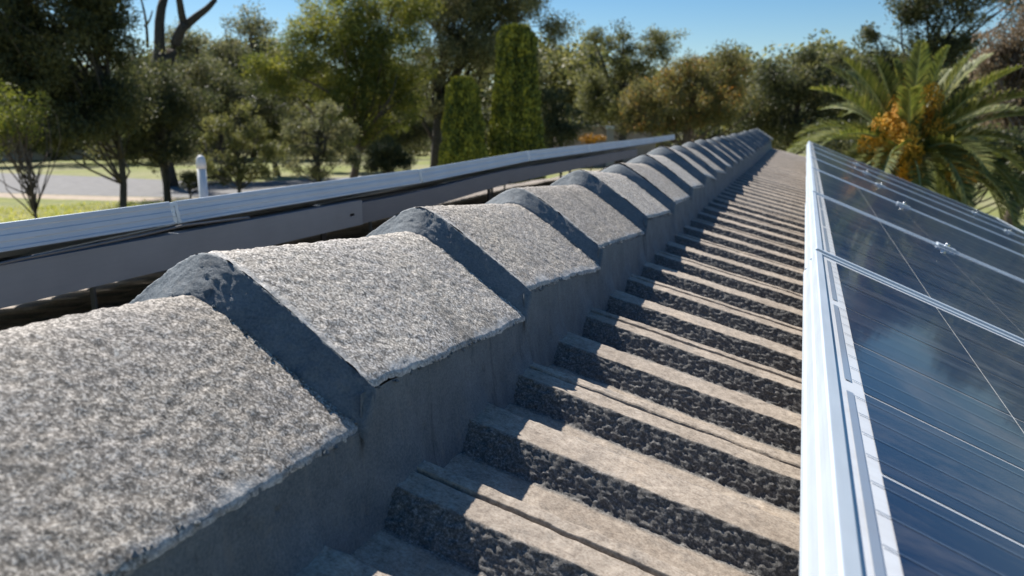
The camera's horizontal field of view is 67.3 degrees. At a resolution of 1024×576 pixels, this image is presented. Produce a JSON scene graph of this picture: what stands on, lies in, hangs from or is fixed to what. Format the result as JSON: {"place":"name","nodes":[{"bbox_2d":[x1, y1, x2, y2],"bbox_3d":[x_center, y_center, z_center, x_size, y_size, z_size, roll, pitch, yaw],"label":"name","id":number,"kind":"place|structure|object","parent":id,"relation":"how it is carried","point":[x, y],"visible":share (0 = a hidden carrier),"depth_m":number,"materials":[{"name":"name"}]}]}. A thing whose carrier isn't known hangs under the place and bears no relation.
{"place":"outdoors","nodes":[
{"label":"outdoors","id":0,"kind":"place"},
{"bbox_2d":[0,173,369,196],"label":"road","id":1,"kind":"structure","parent":0,"point":[78,185],"depth_m":52.44,"materials":[{"name":"grey asphalt"}]},
{"bbox_2d":[0,124,1023,231],"bbox_3d":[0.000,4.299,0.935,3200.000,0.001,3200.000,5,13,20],"label":"ground","id":2,"kind":"structure","parent":0,"point":[68,167],"depth_m":66.69,"materials":[{"name":"green plant"}]},
{"bbox_2d":[0,78,60,218],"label":"sapling","id":3,"kind":"object","parent":2,"relation":"on","point":[8,124],"visible":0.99,"depth_m":24.10,"materials":[{"name":"green plant"}]},
{"bbox_2d":[0,142,99,160],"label":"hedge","id":4,"kind":"object","parent":2,"relation":"on","point":[36,156],"visible":0.1,"depth_m":88.69,"materials":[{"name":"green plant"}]},
{"bbox_2d":[0,0,164,207],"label":"gum tree","id":5,"kind":"object","parent":2,"relation":"on","point":[97,107],"visible":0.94,"depth_m":29.87,"materials":[{"name":"green plant"}]},
{"bbox_2d":[0,193,193,200],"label":"verge","id":6,"kind":"structure","parent":2,"relation":"on","point":[68,197],"depth_m":44.99,"materials":[{"name":"beige concrete"}]},
{"bbox_2d":[0,198,194,222],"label":"grass","id":7,"kind":"structure","parent":2,"relation":"on","point":[11,210],"depth_m":38.25,"materials":[{"name":"green plant"}]},
{"bbox_2d":[82,55,225,201],"bbox_3d":[-18.067,-8.014,39.365,6.960,7.968,4.585,-1,12,-3],"label":"gum tree","id":8,"kind":"object","parent":2,"relation":"on","point":[176,106],"visible":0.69,"depth_m":38.98,"materials":[{"name":"green plant"}]},
{"bbox_2d":[140,0,216,186],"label":"gum tree","id":9,"kind":"object","parent":2,"relation":"on","point":[183,26],"visible":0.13,"depth_m":50.88,"materials":[{"name":"brown plant"}]},
{"bbox_2d":[174,162,235,198],"bbox_3d":[-15.473,-5.290,39.630,3.153,2.503,2.218,-11,17,-42],"label":"shrub","id":10,"kind":"object","parent":2,"relation":"on","point":[185,176],"visible":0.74,"depth_m":39.42,"materials":[{"name":"green plant"}]},
{"bbox_2d":[165,17,250,155],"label":"gum tree","id":11,"kind":"object","parent":2,"relation":"on","point":[190,41],"visible":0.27,"depth_m":92.63,"materials":[{"name":"green plant"}]},
{"bbox_2d":[0,105,431,163],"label":"shrub","id":12,"kind":"object","parent":2,"relation":"on","point":[306,140],"visible":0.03,"depth_m":84.49,"materials":[{"name":"green plant"}]},
{"bbox_2d":[166,47,290,176],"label":"gum tree","id":13,"kind":"object","parent":2,"relation":"on","point":[199,73],"visible":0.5,"depth_m":55.87,"materials":[{"name":"green plant"}]},
{"bbox_2d":[198,97,288,192],"bbox_3d":[-12.305,-5.937,35.497,4.024,5.554,2.504,-5,13,-22],"label":"tree","id":14,"kind":"object","parent":2,"relation":"on","point":[238,141],"visible":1,"depth_m":35.16,"materials":[{"name":"green plant"}]},
{"bbox_2d":[203,0,291,157],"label":"gum tree","id":15,"kind":"object","parent":2,"relation":"on","point":[251,28],"visible":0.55,"depth_m":89.95,"materials":[{"name":"green plant"}]},
{"bbox_2d":[223,30,312,175],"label":"gum tree","id":16,"kind":"object","parent":2,"relation":"on","point":[274,126],"visible":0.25,"depth_m":61.33,"materials":[{"name":"green plant"}]},
{"bbox_2d":[271,98,368,182],"bbox_3d":[-9.990,-7.000,40.140,4.614,5.690,2.847,-8,15,-32],"label":"tree","id":17,"kind":"object","parent":2,"relation":"on","point":[319,150],"visible":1,"depth_m":39.91,"materials":[{"name":"green plant"}]},
{"bbox_2d":[230,0,451,177],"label":"gum tree","id":18,"kind":"object","parent":2,"relation":"on","point":[361,54],"visible":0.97,"depth_m":46.49,"materials":[{"name":"green plant"}]},
{"bbox_2d":[306,93,435,170],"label":"gum tree","id":19,"kind":"object","parent":2,"relation":"on","point":[418,133],"visible":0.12,"depth_m":67.13,"materials":[{"name":"green plant"}]},
{"bbox_2d":[357,132,420,175],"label":"shrub","id":20,"kind":"object","parent":2,"relation":"on","point":[383,154],"visible":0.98,"depth_m":42.57,"materials":[{"name":"green plant"}]},
{"bbox_2d":[0,128,805,575],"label":"house","id":21,"kind":"structure","parent":2,"relation":"on","point":[586,372],"depth_m":0.71,"materials":[{"name":"concrete"}]},
{"bbox_2d":[196,155,207,197],"bbox_3d":[-2.022,-0.543,5.061,0.063,0.652,0.063,5,13,20],"label":"vent pipe","id":22,"kind":"object","parent":21,"relation":"on","point":[201,174],"visible":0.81,"depth_m":5.00,"materials":[{"name":"white plastic"}]},
{"bbox_2d":[0,163,604,312],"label":"mounting rail","id":23,"kind":"object","parent":21,"relation":"on","point":[94,304],"visible":0.09,"depth_m":2.30,"materials":[{"name":"grey metal"}]},
{"bbox_2d":[0,202,174,257],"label":"solar panel","id":24,"kind":"object","parent":23,"relation":"attached to","point":[31,236],"visible":1,"depth_m":1.27,"materials":[{"name":"glass"}]},
{"bbox_2d":[40,169,420,253],"bbox_3d":[-1.208,-0.134,2.201,1.622,0.386,0.980,5,13,20],"label":"solar panel","id":25,"kind":"object","parent":23,"relation":"attached to","point":[226,206],"visible":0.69,"depth_m":1.77,"materials":[{"name":"glass"}]},
{"bbox_2d":[318,151,528,204],"bbox_3d":[-0.859,-0.343,3.113,1.622,0.402,0.980,5,13,20],"label":"solar panel","id":26,"kind":"object","parent":23,"relation":"attached to","point":[429,174],"visible":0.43,"depth_m":2.69,"materials":[{"name":"glass"}]},
{"bbox_2d":[349,144,588,198],"bbox_3d":[-0.511,-0.550,4.025,1.622,0.384,0.980,5,13,20],"label":"solar panel","id":27,"kind":"object","parent":23,"relation":"attached to","point":[538,156],"visible":0.39,"depth_m":4.07,"materials":[{"name":"glass"}]},
{"bbox_2d":[448,140,627,181],"bbox_3d":[-0.163,-0.749,4.939,1.622,0.384,0.980,5,13,20],"label":"solar panel","id":28,"kind":"object","parent":23,"relation":"attached to","point":[599,147],"visible":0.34,"depth_m":4.77,"materials":[{"name":"glass"}]},
{"bbox_2d":[561,137,654,160],"bbox_3d":[0.185,-0.948,5.853,1.622,0.385,0.980,5,13,20],"label":"solar panel","id":29,"kind":"object","parent":23,"relation":"attached to","point":[637,142],"visible":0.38,"depth_m":5.70,"materials":[{"name":"glass"}]},
{"bbox_2d":[592,135,674,155],"bbox_3d":[0.534,-1.149,6.766,1.622,0.388,0.980,5,13,20],"label":"solar panel","id":30,"kind":"object","parent":23,"relation":"attached to","point":[664,138],"visible":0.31,"depth_m":6.55,"materials":[{"name":"glass"}]},
{"bbox_2d":[0,149,636,308],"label":"mounting channel","id":31,"kind":"object","parent":21,"relation":"on","point":[32,279],"visible":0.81,"depth_m":1.53,"materials":[{"name":"grey metal"}]},
{"bbox_2d":[0,216,249,264],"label":"cable","id":32,"kind":"object","parent":31,"relation":"attached to","point":[100,243],"visible":1,"depth_m":1.28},
{"bbox_2d":[437,75,488,165],"bbox_3d":[-2.548,-7.610,40.198,3.110,6.852,2.992,-7,14,-29],"label":"cypress","id":33,"kind":"object","parent":2,"relation":"on","point":[462,129],"visible":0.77,"depth_m":39.25,"materials":[{"name":"green plant"}]},
{"bbox_2d":[386,0,585,166],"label":"gum tree","id":34,"kind":"object","parent":2,"relation":"on","point":[458,52],"visible":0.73,"depth_m":52.70,"materials":[{"name":"green plant"}]},
{"bbox_2d":[0,83,1023,159],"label":"shrub belt","id":35,"kind":"object","parent":2,"relation":"on","point":[708,135],"visible":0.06,"depth_m":97.40,"materials":[{"name":"green plant"}]},
{"bbox_2d":[486,22,546,186],"bbox_3d":[0.254,-9.151,40.975,3.494,9.547,3.562,5,13,20],"label":"cypress","id":36,"kind":"object","parent":2,"relation":"on","point":[516,97],"visible":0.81,"depth_m":39.93,"materials":[{"name":"green plant"}]},
{"bbox_2d":[71,29,1023,150],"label":"wood","id":37,"kind":"object","parent":2,"relation":"on","point":[561,72],"visible":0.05,"depth_m":119.69,"materials":[{"name":"green plant"}]},
{"bbox_2d":[540,85,600,148],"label":"shrub","id":38,"kind":"object","parent":2,"relation":"on","point":[558,130],"visible":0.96,"depth_m":50.41,"materials":[{"name":"green plant"}]},
{"bbox_2d":[578,133,606,170],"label":"shrub","id":39,"kind":"object","parent":2,"relation":"on","point":[587,139],"visible":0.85,"depth_m":58.39,"materials":[{"name":"brown plant"}]},
{"bbox_2d":[554,126,655,166],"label":"garden wall","id":40,"kind":"structure","parent":2,"relation":"on","point":[644,149],"depth_m":74.67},
{"bbox_2d":[606,126,614,166],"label":"post","id":41,"kind":"object","parent":2,"relation":"on","point":[610,134],"visible":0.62,"depth_m":46.52,"materials":[{"name":"white plastic"}]},
{"bbox_2d":[568,17,692,162],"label":"gum tree","id":42,"kind":"object","parent":2,"relation":"on","point":[592,91],"visible":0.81,"depth_m":68.10,"materials":[{"name":"green plant"}]},
{"bbox_2d":[605,39,760,146],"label":"willow tree","id":43,"kind":"object","parent":2,"relation":"on","point":[707,102],"visible":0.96,"depth_m":43.03,"materials":[{"name":"green plant"}]},
{"bbox_2d":[729,41,879,154],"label":"gum tree","id":44,"kind":"object","parent":2,"relation":"on","point":[779,97],"visible":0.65,"depth_m":48.50,"materials":[{"name":"green plant"}]},
{"bbox_2d":[786,39,1023,230],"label":"palm tree","id":45,"kind":"object","parent":2,"relation":"on","point":[911,135],"visible":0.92,"depth_m":13.00,"materials":[{"name":"green plant"}]},
{"bbox_2d":[798,116,1023,218],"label":"shrub","id":46,"kind":"object","parent":2,"relation":"on","point":[842,146],"visible":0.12,"depth_m":22.36,"materials":[{"name":"green plant"}]},
{"bbox_2d":[842,0,1023,112],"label":"gum tree","id":47,"kind":"object","parent":2,"relation":"on","point":[912,12],"visible":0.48,"depth_m":33.48,"materials":[{"name":"green plant"}]},
{"bbox_2d":[961,0,1023,226],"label":"gum tree","id":48,"kind":"object","parent":2,"relation":"on","point":[1011,54],"visible":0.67,"depth_m":26.78,"materials":[{"name":"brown plant"}]},
{"bbox_2d":[39,0,1023,117],"label":"sky","id":49,"kind":"structure","parent":0,"point":[753,23],"materials":[{"name":"blue"}]},
{"bbox_3d":[1.685,-0.307,3.512,0.060,0.124,7.070,5,13,20],"label":"rail","id":50,"kind":"object","parent":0,"visible":0},
{"bbox_2d":[897,201,910,207],"bbox_3d":[1.536,-0.315,3.032,0.058,0.049,0.034,5,13,20],"label":"panel clamp","id":51,"kind":"object","parent":50,"relation":"attached to","point":[904,204],"visible":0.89,"depth_m":3.02,"materials":[{"name":"metal"}]},
{"bbox_2d":[799,250,1023,575],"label":"solar panel","id":52,"kind":"object","parent":50,"relation":"attached to","point":[912,435],"visible":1,"depth_m":0.59,"materials":[{"name":"glass"}]},
{"bbox_2d":[804,191,1023,341],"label":"solar panel","id":53,"kind":"object","parent":50,"relation":"attached to","point":[981,293],"visible":0.71,"depth_m":1.55,"materials":[{"name":"glass"}]},
{"bbox_2d":[806,167,1023,280],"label":"solar panel","id":54,"kind":"object","parent":50,"relation":"attached to","point":[959,241],"visible":0.73,"depth_m":2.50,"materials":[{"name":"glass"}]},
{"bbox_2d":[806,156,1023,255],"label":"solar panel","id":55,"kind":"object","parent":50,"relation":"attached to","point":[933,212],"visible":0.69,"depth_m":3.44,"materials":[{"name":"glass"}]},
{"bbox_2d":[806,150,1023,244],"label":"solar panel","id":56,"kind":"object","parent":50,"relation":"attached to","point":[930,202],"visible":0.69,"depth_m":4.36,"materials":[{"name":"glass"}]},
{"bbox_2d":[806,145,1023,237],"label":"solar panel","id":57,"kind":"object","parent":50,"relation":"attached to","point":[919,192],"visible":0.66,"depth_m":5.28,"materials":[{"name":"glass"}]},
{"bbox_2d":[807,141,1023,232],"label":"solar panel","id":58,"kind":"object","parent":50,"relation":"attached to","point":[908,183],"visible":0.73,"depth_m":6.18,"materials":[{"name":"glass"}]},
{"bbox_2d":[936,242,956,251],"bbox_3d":[1.178,-0.099,2.101,0.058,0.049,0.034,5,13,20],"label":"panel clamp","id":59,"kind":"object","parent":50,"relation":"attached to","point":[947,245],"visible":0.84,"depth_m":2.09,"materials":[{"name":"metal"}]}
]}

